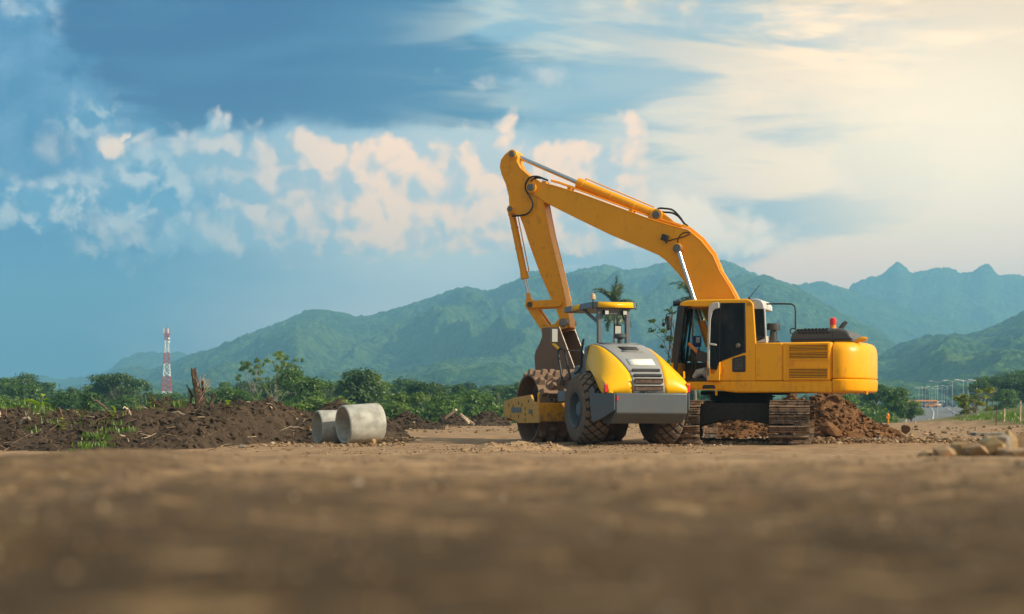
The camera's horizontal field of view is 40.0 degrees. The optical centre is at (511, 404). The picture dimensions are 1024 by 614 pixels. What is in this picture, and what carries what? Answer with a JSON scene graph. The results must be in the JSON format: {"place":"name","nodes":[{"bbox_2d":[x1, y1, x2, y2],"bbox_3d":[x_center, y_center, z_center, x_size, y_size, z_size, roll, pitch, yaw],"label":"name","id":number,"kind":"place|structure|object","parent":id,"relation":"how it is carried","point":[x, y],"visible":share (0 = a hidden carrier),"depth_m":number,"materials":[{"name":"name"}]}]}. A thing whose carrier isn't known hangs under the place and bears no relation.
{"place":"outdoors","nodes":[
{"label":"outdoors","id":0,"kind":"place"},
{"bbox_2d":[35,351,185,389],"bbox_3d":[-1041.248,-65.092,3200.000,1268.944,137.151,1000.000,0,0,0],"label":"mountains","id":1,"kind":"structure","parent":0,"point":[151,360],"depth_m":3395.12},
{"bbox_2d":[55,260,758,392],"bbox_3d":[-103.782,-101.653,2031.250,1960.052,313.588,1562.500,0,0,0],"label":"mountains","id":2,"kind":"structure","parent":0,"point":[468,322],"depth_m":1922.21,"materials":[{"name":"plant"}]},
{"bbox_2d":[136,349,718,405],"bbox_3d":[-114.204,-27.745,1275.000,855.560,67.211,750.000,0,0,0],"label":"mountains","id":3,"kind":"structure","parent":0,"point":[479,371],"depth_m":1254.39,"materials":[{"name":"plant"}]},
{"bbox_2d":[0,406,1023,613],"bbox_3d":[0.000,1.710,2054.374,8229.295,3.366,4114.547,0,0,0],"label":"ground","id":4,"kind":"structure","parent":0,"point":[114,585],"depth_m":1.32,"materials":[{"name":"soil"}]},
{"bbox_2d":[0,396,32,407],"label":"tree","id":5,"kind":"object","parent":4,"relation":"on","point":[14,402],"visible":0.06,"depth_m":115.62,"materials":[{"name":"green plant"}]},
{"bbox_2d":[0,377,42,397],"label":"tree","id":6,"kind":"object","parent":4,"relation":"on","point":[7,380],"visible":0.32,"depth_m":229.04,"materials":[{"name":"green plant"}]},
{"bbox_2d":[0,382,44,407],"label":"tree","id":7,"kind":"object","parent":4,"relation":"on","point":[26,391],"visible":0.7,"depth_m":183.61,"materials":[{"name":"green plant"}]},
{"bbox_2d":[4,378,43,401],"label":"tree","id":8,"kind":"object","parent":4,"relation":"on","point":[27,382],"visible":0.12,"depth_m":189.86,"materials":[{"name":"green plant"}]},
{"bbox_2d":[8,372,45,399],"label":"tree","id":9,"kind":"object","parent":4,"relation":"on","point":[26,376],"visible":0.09,"depth_m":317.00,"materials":[{"name":"green plant"}]},
{"bbox_2d":[38,382,59,395],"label":"tree","id":10,"kind":"object","parent":4,"relation":"on","point":[47,386],"visible":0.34,"depth_m":263.33,"materials":[{"name":"green plant"}]},
{"bbox_2d":[38,394,64,410],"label":"tree","id":11,"kind":"object","parent":4,"relation":"on","point":[48,396],"visible":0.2,"depth_m":201.38,"materials":[{"name":"green plant"}]},
{"bbox_2d":[44,390,82,410],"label":"tree","id":12,"kind":"object","parent":4,"relation":"on","point":[63,399],"visible":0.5,"depth_m":148.05,"materials":[{"name":"green plant"}]},
{"bbox_2d":[66,387,80,407],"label":"tree","id":13,"kind":"object","parent":4,"relation":"on","point":[70,389],"visible":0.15,"depth_m":207.07,"materials":[{"name":"green plant"}]},
{"bbox_2d":[73,392,103,410],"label":"tree","id":14,"kind":"object","parent":4,"relation":"on","point":[90,404],"visible":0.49,"depth_m":97.14,"materials":[{"name":"green plant"}]},
{"bbox_2d":[78,382,115,402],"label":"tree","id":15,"kind":"object","parent":4,"relation":"on","point":[86,389],"visible":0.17,"depth_m":204.19,"materials":[{"name":"green plant"}]},
{"bbox_2d":[95,388,115,410],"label":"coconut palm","id":16,"kind":"object","parent":4,"relation":"on","point":[104,402],"visible":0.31,"depth_m":150.00,"materials":[{"name":"green plant"}]},
{"bbox_2d":[86,372,149,400],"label":"tree","id":17,"kind":"object","parent":4,"relation":"on","point":[106,383],"visible":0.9,"depth_m":198.57,"materials":[{"name":"green plant"}]},
{"bbox_2d":[103,396,143,412],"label":"tree","id":18,"kind":"object","parent":4,"relation":"on","point":[120,403],"visible":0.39,"depth_m":136.50,"materials":[{"name":"green plant"}]},
{"bbox_2d":[111,384,152,401],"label":"tree","id":19,"kind":"object","parent":4,"relation":"on","point":[140,389],"visible":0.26,"depth_m":204.05,"materials":[{"name":"green plant"}]},
{"bbox_2d":[136,391,149,408],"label":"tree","id":20,"kind":"object","parent":4,"relation":"on","point":[140,396],"visible":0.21,"depth_m":160.28,"materials":[{"name":"green plant"}]},
{"bbox_2d":[0,400,311,445],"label":"debris","id":21,"kind":"object","parent":4,"relation":"on","point":[155,433],"visible":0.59,"depth_m":27.47,"materials":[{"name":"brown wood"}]},
{"bbox_2d":[0,396,315,451],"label":"dark soil bank","id":22,"kind":"structure","parent":4,"relation":"on","point":[241,418],"depth_m":27.59,"materials":[{"name":"soil"}]},
{"bbox_2d":[0,398,56,412],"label":"tall grass","id":23,"kind":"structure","parent":22,"relation":"on","point":[37,406],"depth_m":31.32,"materials":[{"name":"plant"}]},
{"bbox_2d":[23,393,50,410],"bbox_3d":[-10.597,-0.010,31.424,0.633,0.499,0.419,0,0,-39],"label":"seedling","id":24,"kind":"object","parent":22,"relation":"on","point":[34,402],"visible":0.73,"depth_m":31.38,"materials":[{"name":"green plant"}]},
{"bbox_2d":[68,419,137,450],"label":"grass","id":25,"kind":"structure","parent":22,"relation":"on","point":[87,445],"depth_m":25.09,"materials":[{"name":"plant"}]},
{"bbox_2d":[0,392,320,451],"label":"debris","id":26,"kind":"object","parent":22,"relation":"on","point":[56,424],"visible":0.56,"depth_m":27.18,"materials":[{"name":"soil"}]},
{"bbox_2d":[13,396,316,433],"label":"weeds","id":27,"kind":"object","parent":22,"relation":"on","point":[147,404],"visible":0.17,"depth_m":29.00,"materials":[{"name":"green plant"}]},
{"bbox_2d":[186,367,215,406],"bbox_3d":[-6.986,-0.239,31.595,0.669,1.216,0.290,0,0,0],"label":"tree stump","id":28,"kind":"object","parent":22,"relation":"on","point":[200,397],"visible":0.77,"depth_m":31.56,"materials":[{"name":"brown wood"}]},
{"bbox_2d":[162,328,171,393],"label":"lattice mast","id":29,"kind":"object","parent":4,"relation":"on","point":[164,362],"visible":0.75,"depth_m":639.05,"materials":[{"name":"metal"}]},
{"bbox_2d":[155,391,187,400],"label":"tree","id":30,"kind":"object","parent":4,"relation":"on","point":[176,396],"visible":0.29,"depth_m":205.63,"materials":[{"name":"green plant"}]},
{"bbox_2d":[200,386,234,396],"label":"tree","id":31,"kind":"object","parent":4,"relation":"on","point":[209,393],"visible":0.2,"depth_m":273.57,"materials":[{"name":"green plant"}]},
{"bbox_2d":[216,381,234,390],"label":"tree","id":32,"kind":"object","parent":4,"relation":"on","point":[226,384],"visible":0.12,"depth_m":277.85,"materials":[{"name":"green plant"}]},
{"bbox_2d":[206,387,252,403],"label":"tree","id":33,"kind":"object","parent":4,"relation":"on","point":[226,394],"visible":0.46,"depth_m":113.50,"materials":[{"name":"green plant"}]},
{"bbox_2d":[237,381,264,399],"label":"tree","id":34,"kind":"object","parent":4,"relation":"on","point":[249,389],"visible":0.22,"depth_m":192.82,"materials":[{"name":"green plant"}]},
{"bbox_2d":[235,357,270,399],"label":"tree","id":35,"kind":"object","parent":4,"relation":"on","point":[243,367],"visible":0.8,"depth_m":154.86,"materials":[{"name":"green plant"}]},
{"bbox_2d":[257,379,289,401],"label":"tree","id":36,"kind":"object","parent":4,"relation":"on","point":[269,383],"visible":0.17,"depth_m":179.60,"materials":[{"name":"green plant"}]},
{"bbox_2d":[254,350,293,400],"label":"tree","id":37,"kind":"object","parent":4,"relation":"on","point":[278,355],"visible":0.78,"depth_m":149.63,"materials":[{"name":"green plant"}]},
{"bbox_2d":[272,354,304,399],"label":"tree","id":38,"kind":"object","parent":4,"relation":"on","point":[288,365],"visible":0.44,"depth_m":160.17,"materials":[{"name":"green plant"}]},
{"bbox_2d":[272,365,311,403],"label":"tree","id":39,"kind":"object","parent":4,"relation":"on","point":[291,374],"visible":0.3,"depth_m":124.38,"materials":[{"name":"green plant"}]},
{"bbox_2d":[278,374,335,408],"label":"tree","id":40,"kind":"object","parent":4,"relation":"on","point":[305,387],"visible":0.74,"depth_m":119.06,"materials":[{"name":"green plant"}]},
{"bbox_2d":[288,395,355,410],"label":"tree","id":41,"kind":"object","parent":4,"relation":"on","point":[318,402],"visible":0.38,"depth_m":104.76,"materials":[{"name":"green plant"}]},
{"bbox_2d":[312,410,339,442],"bbox_3d":[-3.711,0.476,29.524,0.811,0.747,0.740,0,0,-26],"label":"concrete pipe","id":42,"kind":"object","parent":4,"relation":"on","point":[323,426],"visible":0.49,"depth_m":29.20,"materials":[{"name":"concrete"}]},
{"bbox_2d":[324,384,336,399],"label":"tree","id":43,"kind":"object","parent":4,"relation":"on","point":[328,395],"visible":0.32,"depth_m":175.12,"materials":[{"name":"green plant"}]},
{"bbox_2d":[322,384,380,401],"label":"tree","id":44,"kind":"object","parent":4,"relation":"on","point":[337,392],"visible":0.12,"depth_m":197.23,"materials":[{"name":"green plant"}]},
{"bbox_2d":[332,367,385,403],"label":"tree","id":45,"kind":"object","parent":4,"relation":"on","point":[357,387],"visible":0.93,"depth_m":134.09,"materials":[{"name":"green plant"}]},
{"bbox_2d":[335,403,385,443],"bbox_3d":[-3.100,0.380,28.802,0.835,0.839,0.800,0,0,-31],"label":"concrete pipe","id":46,"kind":"object","parent":4,"relation":"on","point":[360,423],"visible":1,"depth_m":28.58,"materials":[{"name":"concrete"}]},
{"bbox_2d":[318,398,409,436],"bbox_3d":[-4.030,0.345,35.480,3.060,1.068,2.664,0,0,0],"label":"soil mound","id":47,"kind":"object","parent":4,"relation":"on","point":[393,429],"visible":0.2,"depth_m":35.20,"materials":[{"name":"soil"}]},
{"bbox_2d":[336,372,394,402],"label":"tree","id":48,"kind":"object","parent":4,"relation":"on","point":[386,385],"visible":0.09,"depth_m":139.69,"materials":[{"name":"green plant"}]},
{"bbox_2d":[375,401,412,418],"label":"tree","id":49,"kind":"object","parent":4,"relation":"on","point":[395,407],"visible":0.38,"depth_m":110.76,"materials":[{"name":"green plant"}]},
{"bbox_2d":[386,376,421,404],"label":"tree","id":50,"kind":"object","parent":4,"relation":"on","point":[396,388],"visible":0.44,"depth_m":232.90,"materials":[{"name":"green plant"}]},
{"bbox_2d":[382,391,434,414],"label":"tree","id":51,"kind":"object","parent":4,"relation":"on","point":[419,398],"visible":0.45,"depth_m":114.90,"materials":[{"name":"green plant"}]},
{"bbox_2d":[392,411,444,429],"bbox_3d":[-3.400,0.527,46.980,2.291,0.697,2.688,0,0,0],"label":"soil mound","id":52,"kind":"object","parent":4,"relation":"on","point":[406,419],"visible":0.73,"depth_m":46.45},
{"bbox_2d":[402,380,447,407],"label":"tree","id":53,"kind":"object","parent":4,"relation":"on","point":[430,388],"visible":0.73,"depth_m":163.63,"materials":[{"name":"green plant"}]},
{"bbox_2d":[417,398,464,421],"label":"tree","id":54,"kind":"object","parent":4,"relation":"on","point":[438,408],"visible":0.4,"depth_m":107.32,"materials":[{"name":"green plant"}]},
{"bbox_2d":[426,391,468,415],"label":"tree","id":55,"kind":"object","parent":4,"relation":"on","point":[457,398],"visible":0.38,"depth_m":109.38,"materials":[{"name":"green plant"}]},
{"bbox_2d":[450,383,468,413],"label":"tree","id":56,"kind":"object","parent":4,"relation":"on","point":[458,386],"visible":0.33,"depth_m":183.14,"materials":[{"name":"green plant"}]},
{"bbox_2d":[464,382,476,402],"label":"tree","id":57,"kind":"object","parent":4,"relation":"on","point":[471,385],"visible":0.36,"depth_m":328.43,"materials":[{"name":"green plant"}]},
{"bbox_2d":[461,404,480,416],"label":"tree","id":58,"kind":"object","parent":4,"relation":"on","point":[470,408],"visible":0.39,"depth_m":112.86,"materials":[{"name":"green plant"}]},
{"bbox_2d":[438,411,511,425],"bbox_3d":[-1.448,0.543,55.028,2.866,0.659,2.688,0,0,0],"label":"soil mound","id":59,"kind":"object","parent":4,"relation":"on","point":[486,418],"visible":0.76,"depth_m":54.28,"materials":[{"name":"soil"}]},
{"bbox_2d":[57,404,892,422],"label":"undergrowth","id":60,"kind":"object","parent":4,"relation":"on","point":[880,418],"visible":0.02,"depth_m":95.76,"materials":[{"name":"green plant"}]},
{"bbox_2d":[455,387,502,413],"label":"tree","id":61,"kind":"object","parent":4,"relation":"on","point":[481,398],"visible":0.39,"depth_m":119.22,"materials":[{"name":"green plant"}]},
{"bbox_2d":[474,384,509,396],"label":"tree","id":62,"kind":"object","parent":4,"relation":"on","point":[487,387],"visible":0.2,"depth_m":328.64,"materials":[{"name":"green plant"}]},
{"bbox_2d":[486,391,502,405],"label":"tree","id":63,"kind":"object","parent":4,"relation":"on","point":[497,398],"visible":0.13,"depth_m":120.02,"materials":[{"name":"green plant"}]},
{"bbox_2d":[486,404,516,422],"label":"tree","id":64,"kind":"object","parent":4,"relation":"on","point":[498,409],"visible":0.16,"depth_m":100.08,"materials":[{"name":"green plant"}]},
{"bbox_2d":[496,382,518,404],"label":"tree","id":65,"kind":"object","parent":4,"relation":"on","point":[511,391],"visible":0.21,"depth_m":191.45,"materials":[{"name":"green plant"}]},
{"bbox_2d":[445,440,572,451],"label":"soil ridge","id":66,"kind":"structure","parent":4,"relation":"on","point":[517,445],"depth_m":24.94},
{"bbox_2d":[504,293,689,444],"bbox_3d":[1.819,-0.673,29.716,2.577,3.258,5.465,0,0,-17],"label":"soil roller","id":67,"kind":"object","parent":4,"relation":"on","point":[606,392],"visible":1,"depth_m":28.16,"materials":[{"name":"metal"}]},
{"bbox_2d":[592,277,636,342],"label":"coconut palm","id":68,"kind":"object","parent":4,"relation":"on","point":[615,294],"visible":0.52,"depth_m":129.90,"materials":[{"name":"green plant"}]},
{"bbox_2d":[251,410,1023,453],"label":"gravel","id":69,"kind":"structure","parent":4,"relation":"on","point":[815,440],"depth_m":29.78,"materials":[{"name":"gravel"}]},
{"bbox_2d":[646,308,675,360],"bbox_3d":[6.856,-1.504,59.827,1.895,5.185,1.601,0,0,-26],"label":"young tree","id":70,"kind":"object","parent":4,"relation":"on","point":[653,321],"visible":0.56,"depth_m":59.85,"materials":[{"name":"green plant"}]},
{"bbox_2d":[670,281,704,399],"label":"coconut palm","id":71,"kind":"object","parent":4,"relation":"on","point":[685,286],"visible":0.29,"depth_m":119.89,"materials":[{"name":"green plant"}]},
{"bbox_2d":[500,150,877,444],"bbox_3d":[3.675,-2.546,30.916,8.458,6.724,4.159,0,0,13],"label":"excavator","id":72,"kind":"object","parent":4,"relation":"on","point":[748,368],"visible":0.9,"depth_m":30.07,"materials":[{"name":"metal"}]},
{"bbox_2d":[707,302,722,380],"bbox_3d":[4.239,-1.330,29.430,0.335,1.638,0.104,0,0,13],"label":"cab door","id":73,"kind":"structure","parent":72,"relation":"in","point":[712,343],"depth_m":29.42,"materials":[{"name":"grey metal"}]},
{"bbox_2d":[756,343,781,380],"bbox_3d":[5.311,-0.892,29.077,0.548,0.776,0.040,0,0,22],"label":"tool box door","id":74,"kind":"structure","parent":72,"relation":"in","point":[768,355],"depth_m":29.06,"materials":[{"name":"metal"}]},
{"bbox_2d":[783,343,829,380],"bbox_3d":[6.024,-0.884,28.774,0.959,0.773,0.068,0,0,22],"label":"engine door","id":75,"kind":"structure","parent":72,"relation":"in","point":[801,361],"depth_m":28.75,"materials":[{"name":"yellow metal"}]},
{"bbox_2d":[707,393,905,438],"bbox_3d":[7.166,0.225,34.670,4.794,1.340,3.342,0,0,0],"label":"red soil heap","id":76,"kind":"object","parent":4,"relation":"on","point":[851,418],"visible":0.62,"depth_m":33.65,"materials":[{"name":"soil"}]},
{"bbox_2d":[820,422,841,436],"bbox_3d":[7.472,0.568,32.965,0.528,0.362,0.295,0,0,0],"label":"boulder","id":77,"kind":"object","parent":4,"relation":"on","point":[829,429],"visible":1,"depth_m":32.88,"materials":[{"name":"brown stone"}]},
{"bbox_2d":[842,394,864,410],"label":"tree","id":78,"kind":"object","parent":4,"relation":"on","point":[849,398],"visible":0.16,"depth_m":119.21,"materials":[{"name":"green plant"}]},
{"bbox_2d":[857,393,874,406],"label":"tree","id":79,"kind":"object","parent":4,"relation":"on","point":[863,402],"visible":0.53,"depth_m":194.26,"materials":[{"name":"green plant"}]},
{"bbox_2d":[861,384,893,412],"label":"tree","id":80,"kind":"object","parent":4,"relation":"on","point":[876,405],"visible":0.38,"depth_m":139.39,"materials":[{"name":"green plant"}]},
{"bbox_2d":[872,385,914,422],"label":"tree","id":81,"kind":"object","parent":4,"relation":"on","point":[895,395],"visible":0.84,"depth_m":133.97,"materials":[{"name":"green plant"}]},
{"bbox_2d":[901,425,910,433],"bbox_3d":[10.074,0.624,36.044,0.170,0.247,0.380,0,0,-16],"label":"earth lump","id":82,"kind":"object","parent":4,"relation":"on","point":[905,429],"visible":1,"depth_m":35.94,"materials":[{"name":"red soil"}]},
{"bbox_2d":[893,400,925,421],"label":"tree","id":83,"kind":"object","parent":4,"relation":"on","point":[912,412],"visible":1,"depth_m":129.62,"materials":[{"name":"green plant"}]},
{"bbox_2d":[917,388,931,399],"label":"tree","id":84,"kind":"object","parent":4,"relation":"on","point":[927,397],"visible":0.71,"depth_m":612.44,"materials":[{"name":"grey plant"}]},
{"bbox_2d":[916,450,932,456],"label":"rock","id":85,"kind":"object","parent":4,"relation":"on","point":[925,453],"visible":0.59,"depth_m":6.88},
{"bbox_2d":[933,445,956,455],"bbox_3d":[2.086,0.232,6.818,0.109,0.074,0.169,0,0,33],"label":"rock","id":86,"kind":"object","parent":4,"relation":"on","point":[945,450],"visible":0.81,"depth_m":6.77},
{"bbox_2d":[938,381,962,403],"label":"tree","id":87,"kind":"object","parent":4,"relation":"on","point":[948,392],"visible":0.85,"depth_m":680.67,"materials":[{"name":"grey plant"}]},
{"bbox_2d":[949,442,971,455],"bbox_3d":[2.222,0.226,6.994,0.102,0.089,0.089,0,0,-1],"label":"rock","id":88,"kind":"object","parent":4,"relation":"on","point":[957,447],"visible":0.59,"depth_m":6.96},
{"bbox_2d":[957,383,974,405],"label":"tree","id":89,"kind":"object","parent":4,"relation":"on","point":[960,389],"visible":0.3,"depth_m":572.45,"materials":[{"name":"green plant"}]},
{"bbox_2d":[952,386,997,415],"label":"young tree","id":90,"kind":"object","parent":4,"relation":"on","point":[962,402],"visible":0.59,"depth_m":80.02,"materials":[{"name":"green plant"}]},
{"bbox_2d":[966,385,985,412],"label":"tree","id":91,"kind":"object","parent":4,"relation":"on","point":[979,394],"visible":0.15,"depth_m":297.06,"materials":[{"name":"green plant"}]},
{"bbox_2d":[960,442,991,455],"bbox_3d":[2.284,0.231,6.933,0.146,0.093,0.163,0,0,11],"label":"rock","id":92,"kind":"object","parent":4,"relation":"on","point":[975,449],"visible":0.78,"depth_m":6.88,"materials":[{"name":"stone"}]},
{"bbox_2d":[973,374,1002,408],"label":"tree","id":93,"kind":"object","parent":4,"relation":"on","point":[979,380],"visible":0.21,"depth_m":230.31,"materials":[{"name":"green plant"}]},
{"bbox_2d":[953,410,1023,423],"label":"verge grass","id":94,"kind":"structure","parent":4,"relation":"on","point":[1009,417],"depth_m":56.80,"materials":[{"name":"plant"}]},
{"bbox_2d":[979,436,1005,455],"bbox_3d":[2.364,0.206,6.900,0.114,0.105,0.104,0,0,-15],"label":"rock","id":95,"kind":"object","parent":4,"relation":"on","point":[992,444],"visible":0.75,"depth_m":6.88,"materials":[{"name":"stone"}]},
{"bbox_2d":[964,378,1023,403],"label":"tree","id":96,"kind":"object","parent":4,"relation":"on","point":[1014,384],"visible":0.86,"depth_m":174.59,"materials":[{"name":"green plant"}]},
{"bbox_2d":[989,388,1019,410],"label":"tree","id":97,"kind":"object","parent":4,"relation":"on","point":[1004,396],"visible":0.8,"depth_m":149.56,"materials":[{"name":"green plant"}]},
{"bbox_2d":[996,447,1012,455],"bbox_3d":[2.398,0.231,6.806,0.104,0.056,0.135,0,0,10],"label":"rock","id":98,"kind":"object","parent":4,"relation":"on","point":[1000,452],"visible":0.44,"depth_m":6.79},
{"bbox_2d":[996,434,1012,447],"bbox_3d":[2.445,0.211,7.001,0.084,0.139,0.111,0,0,33],"label":"rock","id":99,"kind":"object","parent":4,"relation":"on","point":[1006,440],"visible":0.41,"depth_m":6.96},
{"bbox_2d":[994,376,1023,405],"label":"tree","id":100,"kind":"object","parent":4,"relation":"on","point":[1022,400],"visible":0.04,"depth_m":189.47,"materials":[{"name":"green plant"}]},
{"bbox_2d":[996,370,1023,380],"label":"tree","id":101,"kind":"object","parent":4,"relation":"on","point":[1014,375],"visible":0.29,"depth_m":200.54,"materials":[{"name":"green plant"}]},
{"bbox_2d":[1004,429,1017,447],"bbox_3d":[2.520,0.219,7.113,0.069,0.196,0.112,0,0,-11],"label":"rock","id":102,"kind":"object","parent":4,"relation":"on","point":[1015,440],"visible":0.22,"depth_m":7.08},
{"bbox_2d":[1004,448,1023,456],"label":"rock","id":103,"kind":"object","parent":4,"relation":"on","point":[1016,452],"visible":0.77,"depth_m":6.67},
{"bbox_2d":[1016,431,1023,447],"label":"rock","id":104,"kind":"object","parent":4,"relation":"on","point":[1020,437],"visible":0.33,"depth_m":7.08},
{"bbox_2d":[0,0,1023,378],"label":"sky","id":105,"kind":"structure","parent":0,"point":[211,173],"materials":[{"name":"blue"}]},
{"bbox_2d":[665,274,896,362],"bbox_3d":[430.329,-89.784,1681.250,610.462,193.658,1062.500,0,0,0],"label":"mountains","id":106,"kind":"structure","parent":0,"point":[813,311],"depth_m":1750.76,"materials":[{"name":"plant"}]},
{"bbox_2d":[798,281,989,343],"bbox_3d":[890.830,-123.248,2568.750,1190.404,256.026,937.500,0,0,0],"label":"mountains","id":107,"kind":"structure","parent":0,"point":[896,323],"depth_m":2767.00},
{"bbox_2d":[773,311,1023,405],"bbox_3d":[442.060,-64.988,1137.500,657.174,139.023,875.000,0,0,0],"label":"mountains","id":108,"kind":"structure","parent":0,"point":[924,361],"depth_m":1022.09,"materials":[{"name":"plant"}]},
{"bbox_2d":[846,262,1023,325],"bbox_3d":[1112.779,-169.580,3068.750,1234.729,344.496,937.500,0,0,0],"label":"mountains","id":109,"kind":"structure","parent":0,"point":[986,294],"depth_m":3245.46,"materials":[{"name":"plant"}]},
{"bbox_2d":[903,406,972,421],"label":"road","id":110,"kind":"structure","parent":0,"point":[943,412],"depth_m":283.23,"materials":[{"name":"asphalt"}]},
{"bbox_2d":[971,432,1003,435],"bbox_3d":[12.509,0.778,37.000,0.763,0.105,0.400,0,0,0],"label":"concrete slab","id":111,"kind":"object","parent":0,"point":[986,433],"depth_m":36.80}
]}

